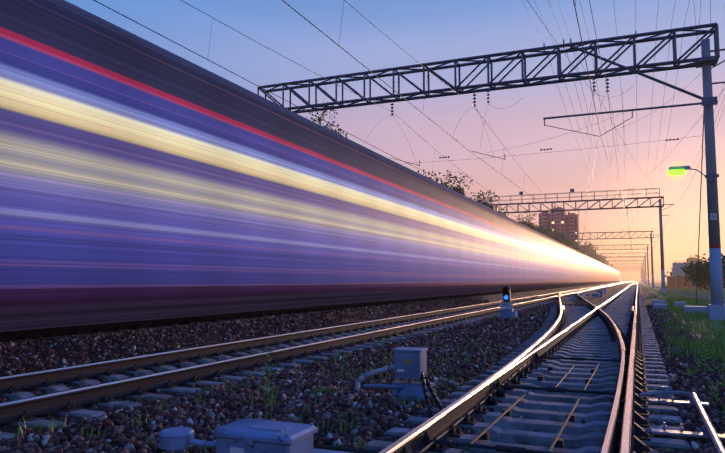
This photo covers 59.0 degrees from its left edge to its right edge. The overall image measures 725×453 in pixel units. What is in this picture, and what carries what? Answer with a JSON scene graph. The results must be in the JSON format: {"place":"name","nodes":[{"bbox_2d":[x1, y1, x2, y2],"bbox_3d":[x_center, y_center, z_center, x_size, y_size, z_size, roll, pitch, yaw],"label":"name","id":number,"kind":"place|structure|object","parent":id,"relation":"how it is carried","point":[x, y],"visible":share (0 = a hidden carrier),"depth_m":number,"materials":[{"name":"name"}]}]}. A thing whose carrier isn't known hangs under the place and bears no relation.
{"place":"outdoors","nodes":[
{"label":"outdoors","id":0,"kind":"place"},
{"bbox_2d":[65,0,724,279],"label":"sky","id":1,"kind":"structure","parent":0,"point":[428,31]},
{"bbox_2d":[539,206,579,246],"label":"tower block","id":2,"kind":"structure","parent":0,"point":[568,216],"depth_m":527.50,"materials":[{"name":"brown brick"}]},
{"bbox_2d":[540,211,576,243],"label":"tower windows","id":3,"kind":"structure","parent":2,"relation":"attached to","point":[559,222],"depth_m":526.90,"materials":[{"name":"grey glass"}]},
{"bbox_2d":[543,212,573,238],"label":"tower balconies","id":4,"kind":"structure","parent":2,"relation":"attached to","point":[559,223],"depth_m":526.40,"materials":[{"name":"grey concrete"}]},
{"bbox_2d":[620,280,724,340],"bbox_3d":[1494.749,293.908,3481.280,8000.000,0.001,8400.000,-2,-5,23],"label":"ground","id":5,"kind":"structure","parent":0,"point":[657,283],"depth_m":71.02,"materials":[{"name":"green plant"}]},
{"bbox_2d":[304,100,347,137],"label":"tree","id":6,"kind":"object","parent":5,"relation":"on","point":[327,125],"depth_m":53.96,"materials":[{"name":"green plant"}]},
{"bbox_2d":[0,285,690,452],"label":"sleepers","id":7,"kind":"object","parent":5,"relation":"on","point":[591,339],"visible":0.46,"depth_m":8.91,"materials":[{"name":"concrete"}]},
{"bbox_2d":[0,281,637,452],"bbox_3d":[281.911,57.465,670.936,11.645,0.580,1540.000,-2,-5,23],"label":"rails","id":8,"kind":"object","parent":7,"relation":"on","point":[438,424],"visible":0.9,"depth_m":9.98,"materials":[{"name":"silver metal"}]},
{"bbox_2d":[0,281,619,331],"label":"train undercarriage","id":9,"kind":"object","parent":8,"relation":"on","point":[17,318],"visible":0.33,"depth_m":14.54,"materials":[{"name":"black metal"}]},
{"bbox_2d":[0,0,619,307],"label":"train","id":10,"kind":"object","parent":8,"relation":"on","point":[133,167],"visible":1,"depth_m":14.21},
{"bbox_2d":[0,288,650,452],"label":"fastenings","id":11,"kind":"object","parent":7,"relation":"on","point":[26,416],"visible":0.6,"depth_m":11.94,"materials":[{"name":"metal"}]},
{"bbox_2d":[314,350,652,452],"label":"switch rodding","id":12,"kind":"object","parent":7,"relation":"on","point":[428,441],"visible":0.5,"depth_m":6.30,"materials":[{"name":"metal"}]},
{"bbox_2d":[0,370,724,452],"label":"ballast stones","id":13,"kind":"object","parent":5,"relation":"on","point":[202,414],"visible":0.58,"depth_m":6.80,"materials":[{"name":"grey gravel"}]},
{"bbox_2d":[158,416,351,452],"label":"switch machine","id":14,"kind":"object","parent":13,"relation":"on","point":[248,435],"visible":1,"depth_m":4.79,"materials":[{"name":"grey paint"}]},
{"bbox_2d":[230,447,243,452],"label":"switch machine label","id":15,"kind":"object","parent":14,"relation":"attached to","point":[236,450],"visible":1,"depth_m":4.73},
{"bbox_2d":[638,386,724,452],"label":"rods","id":16,"kind":"object","parent":13,"relation":"on","point":[709,431],"visible":1,"depth_m":5.93,"materials":[{"name":"grey paint"}]},
{"bbox_2d":[0,281,724,452],"bbox_3d":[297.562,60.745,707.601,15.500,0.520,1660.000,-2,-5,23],"label":"ballast bed","id":17,"kind":"object","parent":5,"relation":"on","point":[645,291],"visible":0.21,"depth_m":11.36,"materials":[{"name":"grey gravel"}]},
{"bbox_2d":[0,334,263,431],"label":"ballast stones","id":18,"kind":"object","parent":17,"relation":"on","point":[76,339],"visible":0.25,"depth_m":10.25,"materials":[{"name":"grey gravel"}]},
{"bbox_2d":[155,417,359,452],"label":"weeds","id":19,"kind":"object","parent":17,"relation":"on","point":[158,450],"visible":0.15,"depth_m":5.79,"materials":[{"name":"green plant"}]},
{"bbox_2d":[260,348,274,404],"bbox_3d":[-1.093,1.763,7.423,0.209,0.692,0.216,1,-5,-11],"label":"tall weed","id":20,"kind":"object","parent":17,"relation":"on","point":[269,382],"visible":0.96,"depth_m":7.43,"materials":[{"name":"green plant"}]},
{"bbox_2d":[0,310,577,452],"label":"ballast weeds","id":21,"kind":"object","parent":17,"relation":"on","point":[225,387],"visible":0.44,"depth_m":7.46,"materials":[{"name":"green plant"}]},
{"bbox_2d":[363,347,435,401],"bbox_3d":[0.441,1.836,7.964,0.906,0.638,0.385,-2,-5,23],"label":"junction box","id":22,"kind":"object","parent":17,"relation":"on","point":[416,367],"visible":0.96,"depth_m":7.82,"materials":[{"name":"grey paint"}]},
{"bbox_2d":[355,365,393,391],"bbox_3d":[0.174,1.949,8.099,0.586,0.441,0.066,-2,-5,21],"label":"pipe","id":23,"kind":"object","parent":22,"relation":"attached to","point":[371,373],"visible":0.85,"depth_m":8.11,"materials":[{"name":"white paint"}]},
{"bbox_2d":[420,372,443,416],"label":"cables","id":24,"kind":"object","parent":22,"relation":"attached to","point":[425,381],"visible":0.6,"depth_m":7.37,"materials":[{"name":"black rubber"}]},
{"bbox_2d":[500,308,517,319],"bbox_3d":[5.414,3.268,23.596,0.640,0.500,0.380,-2,-5,23],"label":"signal base","id":25,"kind":"object","parent":17,"relation":"on","point":[510,313],"visible":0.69,"depth_m":23.48,"materials":[{"name":"grey concrete"}]},
{"bbox_2d":[500,302,512,307],"bbox_3d":[5.307,2.897,23.607,0.460,0.200,0.012,-2,-5,23],"label":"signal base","id":26,"kind":"object","parent":25,"relation":"on","point":[506,306],"visible":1,"depth_m":23.60,"materials":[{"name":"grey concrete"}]},
{"bbox_2d":[502,286,510,301],"bbox_3d":[5.303,2.612,23.622,0.260,0.810,0.380,-2,-5,23],"label":"signal light","id":27,"kind":"object","parent":26,"relation":"on","point":[507,294],"visible":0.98,"depth_m":23.62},
{"bbox_2d":[586,288,605,296],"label":"point machines","id":28,"kind":"object","parent":17,"relation":"on","point":[600,292],"visible":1,"depth_m":55.45,"materials":[{"name":"grey paint"}]},
{"bbox_2d":[83,312,724,398],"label":"ballast stones","id":29,"kind":"object","parent":5,"relation":"on","point":[454,338],"visible":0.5,"depth_m":12.59,"materials":[{"name":"grey gravel"}]},
{"bbox_2d":[417,169,455,190],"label":"tree","id":30,"kind":"object","parent":5,"relation":"on","point":[435,174],"visible":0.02,"depth_m":87.26,"materials":[{"name":"green plant"}]},
{"bbox_2d":[435,170,460,189],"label":"tree","id":31,"kind":"object","parent":5,"relation":"on","point":[450,181],"depth_m":105.11,"materials":[{"name":"green plant"}]},
{"bbox_2d":[194,299,724,450],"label":"verge plants","id":32,"kind":"object","parent":5,"relation":"on","point":[704,364],"visible":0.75,"depth_m":10.92,"materials":[{"name":"green plant"}]},
{"bbox_2d":[444,172,491,207],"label":"tree","id":33,"kind":"object","parent":5,"relation":"on","point":[462,192],"depth_m":116.62,"materials":[{"name":"green plant"}]},
{"bbox_2d":[468,192,493,208],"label":"tree","id":34,"kind":"object","parent":5,"relation":"on","point":[481,199],"depth_m":137.63,"materials":[{"name":"green plant"}]},
{"bbox_2d":[477,190,505,215],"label":"tree","id":35,"kind":"object","parent":5,"relation":"on","point":[490,192],"depth_m":125.48,"materials":[{"name":"green plant"}]},
{"bbox_2d":[306,296,697,339],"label":"ballast stones","id":36,"kind":"object","parent":5,"relation":"on","point":[540,309],"visible":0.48,"depth_m":23.20,"materials":[{"name":"grey gravel"}]},
{"bbox_2d":[517,210,540,232],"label":"tree","id":37,"kind":"object","parent":5,"relation":"on","point":[530,225],"depth_m":163.64,"materials":[{"name":"green plant"}]},
{"bbox_2d":[534,223,551,237],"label":"tree","id":38,"kind":"object","parent":5,"relation":"on","point":[542,230],"visible":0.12,"depth_m":193.79,"materials":[{"name":"green plant"}]},
{"bbox_2d":[543,224,569,245],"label":"tree","id":39,"kind":"object","parent":5,"relation":"on","point":[556,236],"depth_m":207.09,"materials":[{"name":"green plant"}]},
{"bbox_2d":[563,238,578,249],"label":"tree","id":40,"kind":"object","parent":5,"relation":"on","point":[571,242],"visible":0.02,"depth_m":230.54,"materials":[{"name":"green plant"}]},
{"bbox_2d":[582,241,606,263],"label":"tree","id":41,"kind":"object","parent":5,"relation":"on","point":[588,251],"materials":[{"name":"green plant"}]},
{"bbox_2d":[589,244,608,264],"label":"tree","id":42,"kind":"object","parent":5,"relation":"on","point":[600,257],"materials":[{"name":"green plant"}]},
{"bbox_2d":[665,261,686,287],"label":"bush","id":43,"kind":"object","parent":5,"relation":"on","point":[672,272],"visible":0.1,"depth_m":137.67,"materials":[{"name":"green plant"}]},
{"bbox_2d":[640,281,724,320],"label":"concrete blocks","id":44,"kind":"structure","parent":5,"relation":"on","point":[716,312],"depth_m":29.87,"materials":[{"name":"paint"}]},
{"bbox_2d":[257,23,724,305],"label":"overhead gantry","id":45,"kind":"object","parent":44,"relation":"on","point":[632,70],"visible":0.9,"depth_m":29.55,"materials":[{"name":"metal"}]},
{"bbox_2d":[93,0,724,271],"bbox_3d":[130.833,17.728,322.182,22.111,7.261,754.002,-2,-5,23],"label":"catenary wires","id":46,"kind":"object","parent":45,"relation":"attached to","point":[492,106],"visible":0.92,"depth_m":27.37,"materials":[{"name":"grey metal"}]},
{"bbox_2d":[669,166,690,169],"bbox_3d":[12.959,-2.386,26.178,0.800,0.130,0.300,-2,-5,23],"label":"street lamp","id":47,"kind":"object","parent":45,"relation":"attached to","point":[680,167],"visible":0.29,"depth_m":26.07,"materials":[{"name":"grey metal"}]},
{"bbox_2d":[668,169,684,174],"bbox_3d":[12.849,-2.233,26.212,0.640,0.200,0.270,-2,-5,23],"label":"pole lamp lens","id":48,"kind":"object","parent":47,"relation":"attached to","point":[677,172],"depth_m":26.11,"materials":[{"name":"green"}]},
{"bbox_2d":[640,248,723,304],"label":"pole bases","id":49,"kind":"object","parent":44,"relation":"on","point":[716,283],"visible":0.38,"depth_m":25.32,"materials":[{"name":"paint"}]},
{"bbox_2d":[641,245,720,278],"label":"pole band","id":50,"kind":"object","parent":49,"relation":"on","point":[714,246],"visible":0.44,"depth_m":25.41,"materials":[{"name":"red paint"}]},
{"bbox_2d":[640,39,720,278],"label":"utility poles","id":51,"kind":"object","parent":50,"relation":"on","point":[712,199],"visible":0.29,"depth_m":25.82,"materials":[{"name":"metal"}]},
{"bbox_2d":[710,213,716,219],"bbox_3d":[13.953,-0.390,25.458,0.220,0.260,0.012,-2,-5,23],"label":"sign","id":52,"kind":"object","parent":51,"relation":"attached to","point":[713,217],"visible":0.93,"depth_m":25.45,"materials":[{"name":"metal"}]},
{"bbox_2d":[672,263,695,280],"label":"building","id":53,"kind":"structure","parent":5,"relation":"on","point":[677,270],"depth_m":127.23,"materials":[{"name":"grey"}]},
{"bbox_2d":[646,287,724,416],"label":"grass tufts","id":54,"kind":"object","parent":5,"relation":"on","point":[715,348],"visible":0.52,"depth_m":18.71,"materials":[{"name":"green plant"}]},
{"bbox_2d":[663,304,720,347],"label":"dry grass tufts","id":55,"kind":"object","parent":5,"relation":"on","point":[711,328],"depth_m":20.45,"materials":[{"name":"yellow"}]},
{"bbox_2d":[686,254,699,261],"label":"tree","id":56,"kind":"object","parent":5,"relation":"on","point":[690,258],"visible":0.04,"depth_m":409.88,"materials":[{"name":"green plant"}]},
{"bbox_2d":[680,258,707,289],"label":"leaves","id":57,"kind":"object","parent":5,"relation":"on","point":[691,276],"depth_m":106.19,"materials":[{"name":"green plant"}]},
{"bbox_2d":[690,254,703,263],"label":"tree","id":58,"kind":"object","parent":5,"relation":"on","point":[693,259],"visible":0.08,"depth_m":388.02,"materials":[{"name":"green plant"}]},
{"bbox_2d":[686,253,724,290],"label":"tree","id":59,"kind":"object","parent":5,"relation":"on","point":[704,275],"depth_m":96.28,"materials":[{"name":"green plant"}]},
{"bbox_2d":[709,253,724,287],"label":"tree","id":60,"kind":"object","parent":5,"relation":"on","point":[723,259],"depth_m":83.52,"materials":[{"name":"green plant"}]},
{"bbox_2d":[667,277,724,287],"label":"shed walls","id":61,"kind":"structure","parent":0,"point":[679,282],"depth_m":133.35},
{"bbox_2d":[668,288,724,303],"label":"dirt path","id":62,"kind":"structure","parent":0,"point":[691,294],"depth_m":66.18,"materials":[{"name":"brown soil"}]}
]}

